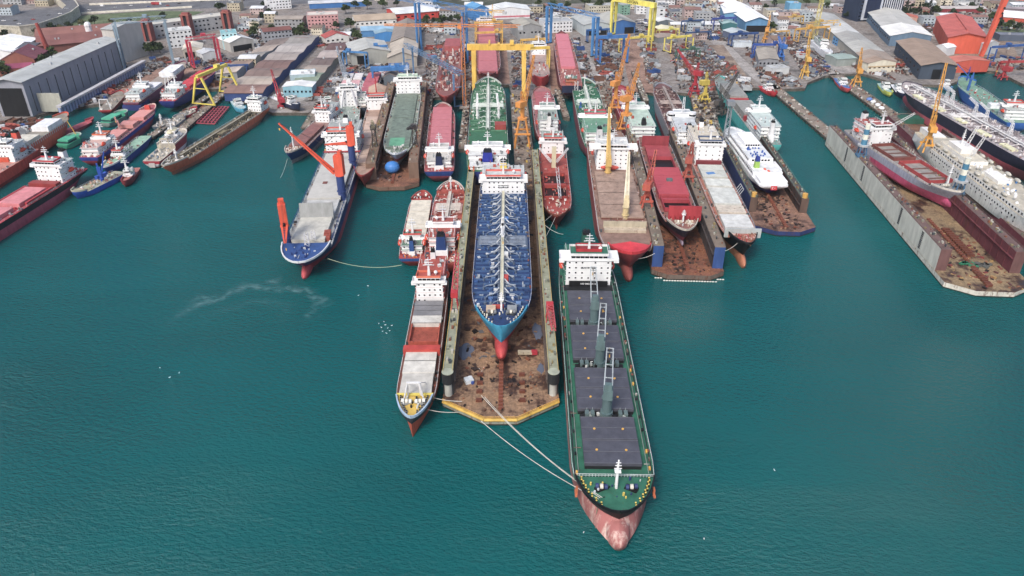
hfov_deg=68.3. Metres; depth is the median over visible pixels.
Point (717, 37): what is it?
hull block
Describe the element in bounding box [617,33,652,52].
gantry crane
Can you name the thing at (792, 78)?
hull block
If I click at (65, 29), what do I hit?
industrial hall
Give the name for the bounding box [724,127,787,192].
passenger ferry
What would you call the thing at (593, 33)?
gantry crane
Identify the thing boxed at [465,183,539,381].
dock litter
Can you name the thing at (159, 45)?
broadleaf tree
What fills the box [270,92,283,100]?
motor boat
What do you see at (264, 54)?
industrial hall
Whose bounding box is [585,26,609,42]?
gantry crane
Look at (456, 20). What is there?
scrap heap
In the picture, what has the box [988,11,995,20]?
broadleaf tree
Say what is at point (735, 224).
cargo ship
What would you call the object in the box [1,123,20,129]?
hull block
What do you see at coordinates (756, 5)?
building
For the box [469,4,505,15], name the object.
tower crane
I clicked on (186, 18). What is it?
stair tower
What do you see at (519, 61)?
scrap heap
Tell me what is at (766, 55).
industrial hall
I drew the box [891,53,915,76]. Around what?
scrap heap
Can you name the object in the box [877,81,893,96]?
motor boat
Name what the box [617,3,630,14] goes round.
office block
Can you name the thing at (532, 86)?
hull block
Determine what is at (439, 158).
cargo ship
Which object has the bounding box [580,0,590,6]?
broadleaf tree
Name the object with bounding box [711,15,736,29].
gantry crane
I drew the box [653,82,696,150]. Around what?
tanker ship
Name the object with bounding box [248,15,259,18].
building
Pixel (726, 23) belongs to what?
industrial hall
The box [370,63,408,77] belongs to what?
gantry crane
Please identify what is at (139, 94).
cargo ship
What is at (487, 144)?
tanker ship
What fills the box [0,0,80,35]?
motorway ramp
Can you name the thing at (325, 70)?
industrial hall
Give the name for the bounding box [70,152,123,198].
workboat
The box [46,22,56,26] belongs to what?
broadleaf tree
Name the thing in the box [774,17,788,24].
building
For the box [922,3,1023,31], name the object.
scrap heap
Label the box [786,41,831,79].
scrap heap
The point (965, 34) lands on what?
industrial hall
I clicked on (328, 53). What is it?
industrial hall
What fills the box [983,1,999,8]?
building
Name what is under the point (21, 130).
hull block
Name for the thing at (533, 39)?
gantry crane
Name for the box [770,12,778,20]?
building
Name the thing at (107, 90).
hull block
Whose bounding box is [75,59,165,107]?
scrap heap
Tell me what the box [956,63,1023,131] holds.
supply ship
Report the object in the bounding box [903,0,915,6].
building
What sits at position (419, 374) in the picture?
cargo ship
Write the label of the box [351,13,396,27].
industrial hall
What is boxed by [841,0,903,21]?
tower block
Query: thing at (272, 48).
industrial hall
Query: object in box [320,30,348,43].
house
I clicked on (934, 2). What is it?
building
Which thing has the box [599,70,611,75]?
hull block
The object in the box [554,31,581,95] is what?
cargo ship
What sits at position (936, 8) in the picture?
broadleaf tree
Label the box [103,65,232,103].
slipway
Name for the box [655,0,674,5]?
building
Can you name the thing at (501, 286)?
tanker ship
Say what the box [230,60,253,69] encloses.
industrial hall
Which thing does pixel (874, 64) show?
industrial hall
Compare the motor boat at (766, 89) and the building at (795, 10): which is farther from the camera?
the building at (795, 10)
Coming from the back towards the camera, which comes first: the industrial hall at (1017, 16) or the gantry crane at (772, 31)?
the industrial hall at (1017, 16)
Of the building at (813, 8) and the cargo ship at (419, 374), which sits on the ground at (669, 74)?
the building at (813, 8)
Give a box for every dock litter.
[377,153,407,183]
[461,372,541,413]
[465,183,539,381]
[663,234,709,272]
[757,195,803,229]
[934,229,1022,289]
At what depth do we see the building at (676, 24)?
887.92 m
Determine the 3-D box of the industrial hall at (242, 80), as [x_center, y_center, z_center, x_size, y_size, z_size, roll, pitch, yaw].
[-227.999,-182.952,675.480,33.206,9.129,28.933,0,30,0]
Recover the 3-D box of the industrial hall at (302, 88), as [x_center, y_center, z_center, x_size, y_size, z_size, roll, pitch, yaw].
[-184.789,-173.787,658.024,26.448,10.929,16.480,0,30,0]
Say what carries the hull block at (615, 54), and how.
on the ground at (669, 74)
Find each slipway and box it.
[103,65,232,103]
[471,32,705,93]
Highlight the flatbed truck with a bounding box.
[518,349,536,355]
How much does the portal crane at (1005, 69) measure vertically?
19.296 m
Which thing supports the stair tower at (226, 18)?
on the ground at (669, 74)
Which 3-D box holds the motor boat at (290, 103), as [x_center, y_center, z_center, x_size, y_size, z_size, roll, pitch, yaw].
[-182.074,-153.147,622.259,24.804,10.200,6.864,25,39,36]
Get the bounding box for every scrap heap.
[0,117,43,134]
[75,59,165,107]
[156,53,228,67]
[213,46,260,83]
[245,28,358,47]
[306,63,387,101]
[363,68,416,83]
[421,19,472,35]
[422,44,440,88]
[428,41,444,95]
[463,41,474,80]
[511,40,529,89]
[529,8,581,20]
[571,37,585,76]
[578,52,595,82]
[593,40,624,81]
[640,38,657,84]
[647,39,661,85]
[665,5,719,14]
[671,43,702,92]
[680,40,752,92]
[707,29,731,41]
[744,47,796,86]
[770,22,807,39]
[778,77,802,86]
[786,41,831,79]
[832,52,895,79]
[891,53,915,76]
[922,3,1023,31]
[985,57,1023,69]
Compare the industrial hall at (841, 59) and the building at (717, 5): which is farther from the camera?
the building at (717, 5)
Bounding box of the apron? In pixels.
[695,39,1019,86]
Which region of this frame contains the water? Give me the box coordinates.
[0,72,1023,575]
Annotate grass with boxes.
[69,11,204,25]
[770,0,1023,31]
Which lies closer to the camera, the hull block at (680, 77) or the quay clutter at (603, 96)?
the quay clutter at (603, 96)
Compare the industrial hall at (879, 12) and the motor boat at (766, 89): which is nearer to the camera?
the motor boat at (766, 89)
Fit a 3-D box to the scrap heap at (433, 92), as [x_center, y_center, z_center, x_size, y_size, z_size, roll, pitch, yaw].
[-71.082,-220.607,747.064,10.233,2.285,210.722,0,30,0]
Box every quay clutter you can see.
[147,95,208,136]
[180,86,226,126]
[305,101,322,125]
[420,96,432,166]
[459,83,470,146]
[511,95,531,176]
[555,89,568,116]
[598,84,621,131]
[632,71,647,100]
[692,93,716,123]
[773,84,827,135]
[827,70,915,124]
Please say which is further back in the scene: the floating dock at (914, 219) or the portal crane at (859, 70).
the portal crane at (859, 70)
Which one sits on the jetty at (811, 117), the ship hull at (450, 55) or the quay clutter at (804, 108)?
the quay clutter at (804, 108)
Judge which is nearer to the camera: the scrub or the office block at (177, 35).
the office block at (177, 35)
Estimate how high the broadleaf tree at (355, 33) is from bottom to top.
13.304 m
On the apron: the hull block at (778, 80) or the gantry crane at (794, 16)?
the hull block at (778, 80)
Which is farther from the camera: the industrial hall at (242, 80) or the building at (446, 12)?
the building at (446, 12)
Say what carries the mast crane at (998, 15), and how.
on the apron
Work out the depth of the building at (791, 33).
859.49 m
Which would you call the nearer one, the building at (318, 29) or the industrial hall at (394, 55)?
the industrial hall at (394, 55)
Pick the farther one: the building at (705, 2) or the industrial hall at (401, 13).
the building at (705, 2)
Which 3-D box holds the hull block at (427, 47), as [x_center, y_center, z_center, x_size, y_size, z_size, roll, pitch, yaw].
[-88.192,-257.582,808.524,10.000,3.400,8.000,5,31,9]
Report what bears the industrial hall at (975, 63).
on the ground at (669, 74)
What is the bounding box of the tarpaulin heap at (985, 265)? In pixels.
[959,261,992,268]
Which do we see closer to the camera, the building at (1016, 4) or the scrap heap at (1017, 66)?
the scrap heap at (1017, 66)
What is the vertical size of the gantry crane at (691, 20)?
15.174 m
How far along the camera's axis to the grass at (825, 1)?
1050.65 m
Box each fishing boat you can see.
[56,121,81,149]
[98,90,124,114]
[101,136,151,172]
[143,119,186,167]
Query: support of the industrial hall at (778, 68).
on the ground at (669, 74)
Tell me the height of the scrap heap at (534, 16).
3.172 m
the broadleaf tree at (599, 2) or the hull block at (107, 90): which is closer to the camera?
the hull block at (107, 90)
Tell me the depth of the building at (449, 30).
869.43 m
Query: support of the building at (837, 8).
on the ground at (669, 74)
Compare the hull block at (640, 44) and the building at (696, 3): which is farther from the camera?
the building at (696, 3)
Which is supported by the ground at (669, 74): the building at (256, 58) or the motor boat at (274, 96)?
the building at (256, 58)
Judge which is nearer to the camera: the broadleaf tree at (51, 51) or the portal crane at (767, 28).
the broadleaf tree at (51, 51)
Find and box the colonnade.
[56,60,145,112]
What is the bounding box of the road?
[229,23,936,112]
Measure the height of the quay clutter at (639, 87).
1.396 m
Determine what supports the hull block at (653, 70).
on the ground at (669, 74)
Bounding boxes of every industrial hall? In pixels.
[0,34,35,58]
[0,36,124,116]
[0,44,47,63]
[0,62,32,76]
[4,41,39,49]
[34,23,110,36]
[35,31,102,51]
[100,21,147,61]
[182,41,203,57]
[196,48,219,60]
[214,64,248,80]
[218,34,253,51]
[223,84,271,100]
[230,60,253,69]
[234,76,279,91]
[244,68,287,83]
[249,51,271,60]
[251,44,281,52]
[254,60,295,74]
[263,37,288,45]
[264,52,303,66]
[274,43,311,57]
[282,80,316,96]
[284,35,319,49]
[290,69,315,80]
[293,79,318,86]
[294,73,324,85]
[304,65,330,78]
[308,0,365,8]
[310,57,337,71]
[317,50,343,62]
[325,42,346,55]
[346,37,389,65]
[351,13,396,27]
[360,25,393,36]
[368,83,385,92]
[374,28,392,41]
[383,71,398,85]
[386,5,440,21]
[387,37,418,66]
[388,62,408,72]
[390,18,419,41]
[464,1,488,19]
[485,2,530,18]
[510,17,541,39]
[571,13,609,35]
[596,11,636,33]
[652,16,673,25]
[654,24,677,34]
[654,33,677,42]
[718,0,737,19]
[718,19,736,30]
[721,0,770,31]
[722,27,747,38]
[732,40,751,46]
[755,46,779,65]
[765,64,789,74]
[811,12,845,31]
[822,21,858,40]
[824,53,856,66]
[832,36,838,45]
[834,30,870,49]
[844,40,882,55]
[855,49,896,63]
[860,56,895,72]
[866,7,908,25]
[871,13,920,34]
[879,22,932,45]
[894,37,957,78]
[905,13,917,21]
[933,13,986,53]
[936,43,956,55]
[940,6,987,12]
[950,55,989,72]
[978,40,998,54]
[992,32,1023,41]
[995,5,1023,10]
[1002,10,1023,21]
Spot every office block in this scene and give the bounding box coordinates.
[152,12,222,38]
[165,26,192,47]
[220,29,236,49]
[260,26,291,42]
[264,0,291,9]
[273,15,306,28]
[539,17,572,32]
[585,2,618,12]
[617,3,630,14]
[646,6,664,19]
[784,1,801,9]
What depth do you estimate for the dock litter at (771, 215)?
445.31 m
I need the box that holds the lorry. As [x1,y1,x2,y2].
[151,2,161,4]
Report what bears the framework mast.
on the ground at (669, 74)
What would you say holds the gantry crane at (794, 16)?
on the ground at (669, 74)
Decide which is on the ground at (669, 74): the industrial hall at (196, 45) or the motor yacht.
the industrial hall at (196, 45)
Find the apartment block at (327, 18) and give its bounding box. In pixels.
[306,11,338,28]
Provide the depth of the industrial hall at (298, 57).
748.84 m
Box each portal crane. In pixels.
[270,69,284,107]
[336,46,349,77]
[514,55,534,148]
[609,34,630,112]
[616,62,639,130]
[639,150,656,208]
[676,49,703,96]
[682,142,694,183]
[699,63,733,102]
[714,71,738,113]
[761,16,770,42]
[776,36,787,60]
[799,32,811,78]
[850,47,863,86]
[917,63,947,152]
[996,59,1013,79]
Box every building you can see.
[0,4,19,14]
[2,0,25,4]
[25,0,34,3]
[34,0,54,5]
[36,93,61,112]
[227,1,243,11]
[237,23,249,29]
[237,54,260,66]
[238,32,252,36]
[239,13,252,17]
[239,17,248,23]
[246,18,262,27]
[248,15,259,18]
[249,6,266,13]
[249,18,262,30]
[258,25,267,31]
[263,11,277,22]
[311,24,325,36]
[340,31,351,37]
[414,0,433,5]
[439,8,456,18]
[444,22,456,34]
[527,4,542,12]
[634,5,645,13]
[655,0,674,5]
[658,2,668,10]
[668,5,679,9]
[668,9,681,14]
[668,22,686,30]
[675,0,684,4]
[682,6,701,17]
[686,19,701,31]
[689,1,702,7]
[692,26,707,39]
[693,10,713,20]
[696,0,708,4]
[701,21,719,30]
[706,6,715,10]
[715,2,723,10]
[746,2,761,9]
[763,8,781,16]
[766,35,786,43]
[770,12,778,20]
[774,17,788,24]
[776,9,791,20]
[776,23,787,29]
[779,30,798,36]
[787,26,796,29]
[789,9,806,12]
[790,12,799,20]
[799,10,813,21]
[805,6,820,11]
[823,3,838,8]
[833,4,843,12]
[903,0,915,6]
[908,7,929,12]
[914,0,924,6]
[917,15,935,23]
[925,0,936,5]
[934,13,950,15]
[936,0,952,5]
[953,0,969,5]
[963,0,980,5]
[967,14,988,23]
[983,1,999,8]
[1007,2,1023,6]
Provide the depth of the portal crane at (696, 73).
649.41 m
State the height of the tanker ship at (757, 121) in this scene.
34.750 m
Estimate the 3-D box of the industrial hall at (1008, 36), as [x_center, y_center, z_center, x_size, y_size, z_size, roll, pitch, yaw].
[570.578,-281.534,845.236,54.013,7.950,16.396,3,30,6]
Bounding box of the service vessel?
[335,75,360,119]
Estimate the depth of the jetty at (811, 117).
612.50 m
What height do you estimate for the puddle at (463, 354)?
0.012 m
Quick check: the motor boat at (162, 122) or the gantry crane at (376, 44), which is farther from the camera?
the gantry crane at (376, 44)
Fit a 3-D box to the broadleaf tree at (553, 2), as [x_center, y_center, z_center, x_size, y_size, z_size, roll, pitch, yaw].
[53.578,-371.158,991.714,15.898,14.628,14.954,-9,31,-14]
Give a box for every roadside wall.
[81,6,191,13]
[89,0,213,4]
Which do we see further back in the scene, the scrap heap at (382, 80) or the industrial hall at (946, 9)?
the industrial hall at (946, 9)
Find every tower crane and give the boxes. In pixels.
[384,16,522,108]
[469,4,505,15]
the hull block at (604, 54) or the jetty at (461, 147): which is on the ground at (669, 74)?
the hull block at (604, 54)
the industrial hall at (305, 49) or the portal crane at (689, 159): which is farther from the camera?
the industrial hall at (305, 49)
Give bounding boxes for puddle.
[458,343,473,359]
[532,323,542,339]
[537,363,543,373]
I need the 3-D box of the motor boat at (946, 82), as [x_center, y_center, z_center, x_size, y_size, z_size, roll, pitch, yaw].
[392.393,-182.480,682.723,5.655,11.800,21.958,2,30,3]
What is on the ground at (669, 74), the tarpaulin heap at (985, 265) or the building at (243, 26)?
the building at (243, 26)
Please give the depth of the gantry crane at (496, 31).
793.99 m
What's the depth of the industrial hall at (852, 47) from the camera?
776.39 m
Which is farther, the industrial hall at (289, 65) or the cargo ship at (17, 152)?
the industrial hall at (289, 65)
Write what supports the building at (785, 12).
on the ground at (669, 74)
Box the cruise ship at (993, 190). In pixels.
[912,125,1023,231]
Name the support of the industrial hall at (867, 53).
on the ground at (669, 74)
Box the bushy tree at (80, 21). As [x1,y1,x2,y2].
[77,19,85,24]
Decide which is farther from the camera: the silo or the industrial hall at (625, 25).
the industrial hall at (625, 25)
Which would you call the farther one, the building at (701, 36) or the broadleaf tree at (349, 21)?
the broadleaf tree at (349, 21)
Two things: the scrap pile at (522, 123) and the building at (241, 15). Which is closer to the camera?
the scrap pile at (522, 123)
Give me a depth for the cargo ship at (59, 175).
458.87 m
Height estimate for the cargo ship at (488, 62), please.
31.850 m
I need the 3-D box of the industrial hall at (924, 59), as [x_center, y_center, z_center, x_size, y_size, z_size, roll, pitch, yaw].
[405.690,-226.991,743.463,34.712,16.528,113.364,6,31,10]
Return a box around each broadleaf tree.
[0,29,7,35]
[0,60,10,74]
[36,53,45,61]
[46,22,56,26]
[46,46,56,55]
[63,21,72,25]
[88,15,97,23]
[142,42,157,56]
[153,42,165,52]
[213,2,221,9]
[246,25,258,36]
[292,25,305,34]
[331,21,339,28]
[341,4,349,10]
[344,18,355,27]
[350,0,359,8]
[351,29,362,38]
[362,0,371,9]
[377,0,387,5]
[421,14,429,24]
[435,14,448,22]
[453,13,460,19]
[547,0,557,6]
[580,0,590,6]
[593,0,603,4]
[768,20,777,28]
[902,7,909,12]
[910,7,918,13]
[921,3,929,7]
[931,5,942,12]
[949,8,957,12]
[976,6,984,13]
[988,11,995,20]
[998,19,1004,27]
[1003,19,1014,30]
[1013,22,1023,31]
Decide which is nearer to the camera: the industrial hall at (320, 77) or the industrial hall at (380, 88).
the industrial hall at (380, 88)
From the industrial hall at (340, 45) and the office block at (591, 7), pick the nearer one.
the industrial hall at (340, 45)
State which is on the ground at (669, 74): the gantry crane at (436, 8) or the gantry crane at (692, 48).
the gantry crane at (436, 8)
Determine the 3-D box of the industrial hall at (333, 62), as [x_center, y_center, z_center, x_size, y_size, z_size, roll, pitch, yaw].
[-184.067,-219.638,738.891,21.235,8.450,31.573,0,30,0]
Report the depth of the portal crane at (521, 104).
530.75 m
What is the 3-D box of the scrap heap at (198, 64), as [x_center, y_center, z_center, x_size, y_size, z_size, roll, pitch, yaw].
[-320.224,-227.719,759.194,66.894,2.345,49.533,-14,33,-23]
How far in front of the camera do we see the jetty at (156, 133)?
598.44 m
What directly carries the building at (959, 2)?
on the ground at (669, 74)
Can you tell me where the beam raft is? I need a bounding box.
[195,106,229,124]
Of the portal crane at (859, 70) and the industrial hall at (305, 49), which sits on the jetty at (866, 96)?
the portal crane at (859, 70)
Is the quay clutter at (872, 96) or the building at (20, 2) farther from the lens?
the building at (20, 2)
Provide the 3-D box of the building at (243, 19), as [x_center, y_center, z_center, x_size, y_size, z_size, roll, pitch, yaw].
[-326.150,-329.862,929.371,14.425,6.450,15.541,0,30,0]
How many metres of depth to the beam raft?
612.82 m
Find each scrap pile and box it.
[460,84,469,138]
[511,93,532,175]
[600,82,622,133]
[692,94,720,127]
[709,91,729,115]
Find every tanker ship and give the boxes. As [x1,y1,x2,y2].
[161,86,269,174]
[425,176,464,272]
[464,74,510,184]
[472,157,531,359]
[573,75,612,156]
[612,85,655,147]
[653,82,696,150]
[715,74,781,150]
[901,81,1023,179]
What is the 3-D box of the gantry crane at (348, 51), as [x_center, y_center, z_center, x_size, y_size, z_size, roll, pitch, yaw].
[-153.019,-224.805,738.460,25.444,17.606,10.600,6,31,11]
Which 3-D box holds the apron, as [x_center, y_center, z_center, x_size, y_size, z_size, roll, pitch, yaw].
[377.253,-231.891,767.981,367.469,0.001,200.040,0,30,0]
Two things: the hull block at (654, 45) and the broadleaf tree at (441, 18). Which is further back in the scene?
the broadleaf tree at (441, 18)
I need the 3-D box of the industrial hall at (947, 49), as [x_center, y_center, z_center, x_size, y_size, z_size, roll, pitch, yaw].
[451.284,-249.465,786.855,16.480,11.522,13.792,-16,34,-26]
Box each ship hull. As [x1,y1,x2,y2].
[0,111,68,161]
[435,38,462,103]
[530,33,549,86]
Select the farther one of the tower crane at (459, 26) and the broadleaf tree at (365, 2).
the broadleaf tree at (365, 2)
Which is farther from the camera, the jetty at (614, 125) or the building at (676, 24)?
the building at (676, 24)
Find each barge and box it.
[65,117,93,135]
[100,109,127,127]
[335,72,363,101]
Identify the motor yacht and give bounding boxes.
[810,35,832,57]
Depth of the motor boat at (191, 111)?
613.14 m
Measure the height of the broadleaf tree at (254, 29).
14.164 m
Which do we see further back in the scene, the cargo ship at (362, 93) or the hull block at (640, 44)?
the hull block at (640, 44)
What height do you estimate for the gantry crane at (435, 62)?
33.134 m
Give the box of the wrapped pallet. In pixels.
[464,376,473,384]
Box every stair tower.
[140,18,155,41]
[179,12,195,35]
[220,9,233,29]
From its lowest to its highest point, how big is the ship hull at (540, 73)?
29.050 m
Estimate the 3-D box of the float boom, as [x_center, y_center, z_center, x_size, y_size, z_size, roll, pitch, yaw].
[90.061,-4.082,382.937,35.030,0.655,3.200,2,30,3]
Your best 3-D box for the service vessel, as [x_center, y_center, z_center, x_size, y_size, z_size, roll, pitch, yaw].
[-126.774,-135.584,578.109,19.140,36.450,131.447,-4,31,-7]
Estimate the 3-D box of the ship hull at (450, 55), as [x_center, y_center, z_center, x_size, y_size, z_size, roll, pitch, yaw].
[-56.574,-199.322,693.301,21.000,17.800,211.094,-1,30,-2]
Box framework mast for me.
[812,0,823,38]
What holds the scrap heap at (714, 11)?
on the ground at (669, 74)
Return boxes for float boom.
[655,277,723,281]
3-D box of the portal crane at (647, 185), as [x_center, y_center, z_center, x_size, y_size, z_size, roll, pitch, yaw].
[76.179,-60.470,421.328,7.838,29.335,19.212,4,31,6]
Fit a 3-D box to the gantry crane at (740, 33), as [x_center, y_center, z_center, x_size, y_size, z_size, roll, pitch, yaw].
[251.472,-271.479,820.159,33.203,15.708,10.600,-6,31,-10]
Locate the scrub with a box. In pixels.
[152,0,652,20]
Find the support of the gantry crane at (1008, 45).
on the apron
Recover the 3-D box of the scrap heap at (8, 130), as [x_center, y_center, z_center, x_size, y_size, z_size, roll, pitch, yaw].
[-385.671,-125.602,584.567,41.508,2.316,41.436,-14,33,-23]
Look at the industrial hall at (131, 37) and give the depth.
760.42 m
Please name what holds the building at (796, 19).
on the ground at (669, 74)
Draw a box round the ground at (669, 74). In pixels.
[0,0,1023,124]
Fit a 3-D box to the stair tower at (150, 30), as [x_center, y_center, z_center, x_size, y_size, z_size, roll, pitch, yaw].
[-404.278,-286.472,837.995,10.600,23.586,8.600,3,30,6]
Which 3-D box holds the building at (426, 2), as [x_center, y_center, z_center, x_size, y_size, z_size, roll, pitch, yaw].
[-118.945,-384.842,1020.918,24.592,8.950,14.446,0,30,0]
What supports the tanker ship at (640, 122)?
on the water
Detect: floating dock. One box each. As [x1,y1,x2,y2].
[365,81,427,191]
[442,148,559,424]
[625,127,725,280]
[712,99,815,236]
[825,123,1023,297]
[885,113,1023,247]
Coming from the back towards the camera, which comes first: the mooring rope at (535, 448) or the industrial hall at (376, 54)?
the industrial hall at (376, 54)
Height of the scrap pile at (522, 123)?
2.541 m
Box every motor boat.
[152,114,168,129]
[166,113,185,127]
[184,106,197,118]
[230,98,246,113]
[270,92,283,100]
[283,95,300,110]
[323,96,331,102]
[758,83,777,96]
[833,77,851,92]
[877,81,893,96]
[890,83,904,97]
[939,79,952,91]
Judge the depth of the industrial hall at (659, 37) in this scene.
834.16 m
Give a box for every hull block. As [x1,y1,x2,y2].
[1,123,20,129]
[4,117,22,122]
[10,126,28,134]
[102,88,114,93]
[157,56,168,60]
[210,80,219,86]
[313,90,322,95]
[322,87,334,92]
[329,76,342,82]
[424,45,434,49]
[513,80,521,86]
[521,82,534,89]
[576,46,584,49]
[594,75,605,80]
[596,66,605,70]
[597,52,609,56]
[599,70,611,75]
[601,57,611,61]
[602,63,614,66]
[610,52,621,56]
[637,42,648,46]
[644,43,655,47]
[646,47,656,50]
[647,68,660,73]
[649,58,658,63]
[677,75,690,80]
[683,63,693,68]
[711,35,719,39]
[713,70,725,74]
[738,76,750,81]
[741,84,751,90]
[765,71,776,76]
[772,78,782,82]
[784,76,797,80]
[796,53,805,57]
[805,67,815,72]
[994,57,1006,61]
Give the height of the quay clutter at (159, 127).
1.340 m
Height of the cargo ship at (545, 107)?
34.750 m
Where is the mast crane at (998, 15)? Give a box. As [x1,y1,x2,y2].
[979,0,1023,56]
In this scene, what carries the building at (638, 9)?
on the ground at (669, 74)
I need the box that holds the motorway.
[0,0,371,18]
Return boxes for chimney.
[35,23,50,55]
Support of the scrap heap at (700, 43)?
on the ground at (669, 74)
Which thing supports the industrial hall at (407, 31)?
on the ground at (669, 74)
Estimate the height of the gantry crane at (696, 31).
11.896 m
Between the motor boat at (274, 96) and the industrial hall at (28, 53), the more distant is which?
the industrial hall at (28, 53)
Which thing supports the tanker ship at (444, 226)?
on the water
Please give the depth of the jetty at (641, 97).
662.02 m
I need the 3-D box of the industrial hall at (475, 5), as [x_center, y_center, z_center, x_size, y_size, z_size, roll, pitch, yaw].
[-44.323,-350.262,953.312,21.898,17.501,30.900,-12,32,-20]
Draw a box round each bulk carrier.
[558,229,655,550]
[586,107,651,281]
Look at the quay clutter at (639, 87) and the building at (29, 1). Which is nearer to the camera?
the quay clutter at (639, 87)
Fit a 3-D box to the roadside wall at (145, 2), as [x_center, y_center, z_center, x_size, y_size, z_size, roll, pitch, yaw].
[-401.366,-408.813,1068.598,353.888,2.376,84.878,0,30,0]
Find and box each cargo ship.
[0,129,38,187]
[0,147,87,240]
[79,103,155,164]
[122,60,186,110]
[159,65,214,107]
[277,114,363,278]
[284,95,339,163]
[353,78,387,186]
[357,71,380,115]
[384,69,421,164]
[396,247,449,435]
[398,190,432,265]
[424,102,454,180]
[475,10,500,78]
[532,86,560,141]
[539,123,570,228]
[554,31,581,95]
[639,136,701,245]
[686,118,761,267]
[844,109,964,207]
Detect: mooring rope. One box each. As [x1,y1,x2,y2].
[330,259,399,267]
[481,395,599,497]
[481,421,597,498]
[487,400,600,496]
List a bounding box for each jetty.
[147,96,209,138]
[177,88,224,129]
[301,102,320,129]
[420,96,432,172]
[458,83,470,151]
[510,93,532,178]
[554,89,569,120]
[598,82,620,130]
[631,70,648,104]
[689,93,719,125]
[772,84,828,139]
[828,69,899,119]
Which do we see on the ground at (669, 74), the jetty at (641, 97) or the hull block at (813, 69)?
the hull block at (813, 69)
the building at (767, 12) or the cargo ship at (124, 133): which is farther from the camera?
the building at (767, 12)
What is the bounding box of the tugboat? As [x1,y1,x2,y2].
[120,157,139,186]
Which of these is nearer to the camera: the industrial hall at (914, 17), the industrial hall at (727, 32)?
the industrial hall at (727, 32)
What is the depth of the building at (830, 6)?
1008.76 m
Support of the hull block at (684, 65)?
on the slipway at (634, 57)
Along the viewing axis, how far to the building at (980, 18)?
912.36 m
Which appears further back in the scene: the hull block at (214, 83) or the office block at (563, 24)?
the office block at (563, 24)
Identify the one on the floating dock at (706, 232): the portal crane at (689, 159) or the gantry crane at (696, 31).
the portal crane at (689, 159)
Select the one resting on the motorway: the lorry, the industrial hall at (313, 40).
the lorry
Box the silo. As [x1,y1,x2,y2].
[84,22,91,31]
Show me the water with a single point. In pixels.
(850, 370)
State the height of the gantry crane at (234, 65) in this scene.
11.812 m
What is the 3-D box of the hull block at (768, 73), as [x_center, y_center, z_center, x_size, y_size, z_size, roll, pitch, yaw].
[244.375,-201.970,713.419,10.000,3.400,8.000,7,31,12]
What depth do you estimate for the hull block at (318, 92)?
657.52 m
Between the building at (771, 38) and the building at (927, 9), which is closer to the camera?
the building at (771, 38)
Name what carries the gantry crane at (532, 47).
on the ground at (669, 74)
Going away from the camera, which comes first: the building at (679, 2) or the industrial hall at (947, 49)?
the industrial hall at (947, 49)
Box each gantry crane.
[110,14,174,68]
[185,33,221,69]
[190,63,237,106]
[211,62,248,72]
[342,48,369,68]
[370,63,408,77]
[373,43,387,48]
[400,0,491,63]
[402,43,464,108]
[467,40,530,96]
[474,18,503,41]
[474,28,503,50]
[520,36,545,53]
[530,44,550,76]
[545,2,599,56]
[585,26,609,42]
[595,33,629,64]
[610,0,656,41]
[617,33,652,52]
[656,26,679,35]
[662,34,693,53]
[675,46,700,59]
[680,18,704,32]
[683,29,711,41]
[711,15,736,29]
[726,30,758,46]
[751,41,781,57]
[762,29,789,39]
[779,14,804,24]
[792,25,830,41]
[803,19,840,39]
[987,42,1023,61]
[993,60,1023,79]
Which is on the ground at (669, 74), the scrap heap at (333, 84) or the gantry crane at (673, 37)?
the scrap heap at (333, 84)
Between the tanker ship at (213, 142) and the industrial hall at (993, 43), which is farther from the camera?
the industrial hall at (993, 43)
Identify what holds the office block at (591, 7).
on the ground at (669, 74)
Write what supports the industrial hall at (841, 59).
on the ground at (669, 74)
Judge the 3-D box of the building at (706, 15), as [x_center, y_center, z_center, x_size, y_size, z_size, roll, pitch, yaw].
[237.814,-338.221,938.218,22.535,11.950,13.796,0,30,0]
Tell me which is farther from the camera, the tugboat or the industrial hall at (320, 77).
the industrial hall at (320, 77)
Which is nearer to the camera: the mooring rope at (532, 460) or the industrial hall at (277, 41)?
the mooring rope at (532, 460)
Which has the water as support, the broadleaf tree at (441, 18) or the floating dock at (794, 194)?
the floating dock at (794, 194)
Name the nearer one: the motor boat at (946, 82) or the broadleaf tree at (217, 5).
the motor boat at (946, 82)
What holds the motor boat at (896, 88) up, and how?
on the water
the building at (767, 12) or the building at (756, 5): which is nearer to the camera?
the building at (767, 12)
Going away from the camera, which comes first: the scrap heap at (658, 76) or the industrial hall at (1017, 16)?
the scrap heap at (658, 76)
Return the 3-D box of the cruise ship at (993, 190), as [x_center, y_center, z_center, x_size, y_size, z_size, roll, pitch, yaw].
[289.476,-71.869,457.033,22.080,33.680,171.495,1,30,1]
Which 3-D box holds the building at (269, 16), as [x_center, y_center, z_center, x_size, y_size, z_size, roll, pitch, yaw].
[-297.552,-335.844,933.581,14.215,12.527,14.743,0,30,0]
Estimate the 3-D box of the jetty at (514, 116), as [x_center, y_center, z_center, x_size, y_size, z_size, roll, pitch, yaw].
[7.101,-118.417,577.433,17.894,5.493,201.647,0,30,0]
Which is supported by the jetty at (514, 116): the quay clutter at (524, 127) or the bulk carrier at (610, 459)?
the quay clutter at (524, 127)
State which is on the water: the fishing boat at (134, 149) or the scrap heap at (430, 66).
the fishing boat at (134, 149)
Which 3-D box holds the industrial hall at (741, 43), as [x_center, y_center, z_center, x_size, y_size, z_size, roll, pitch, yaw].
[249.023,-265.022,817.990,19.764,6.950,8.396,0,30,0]
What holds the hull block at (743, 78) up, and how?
on the apron
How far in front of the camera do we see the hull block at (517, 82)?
683.44 m
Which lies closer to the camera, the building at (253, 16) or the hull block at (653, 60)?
the hull block at (653, 60)

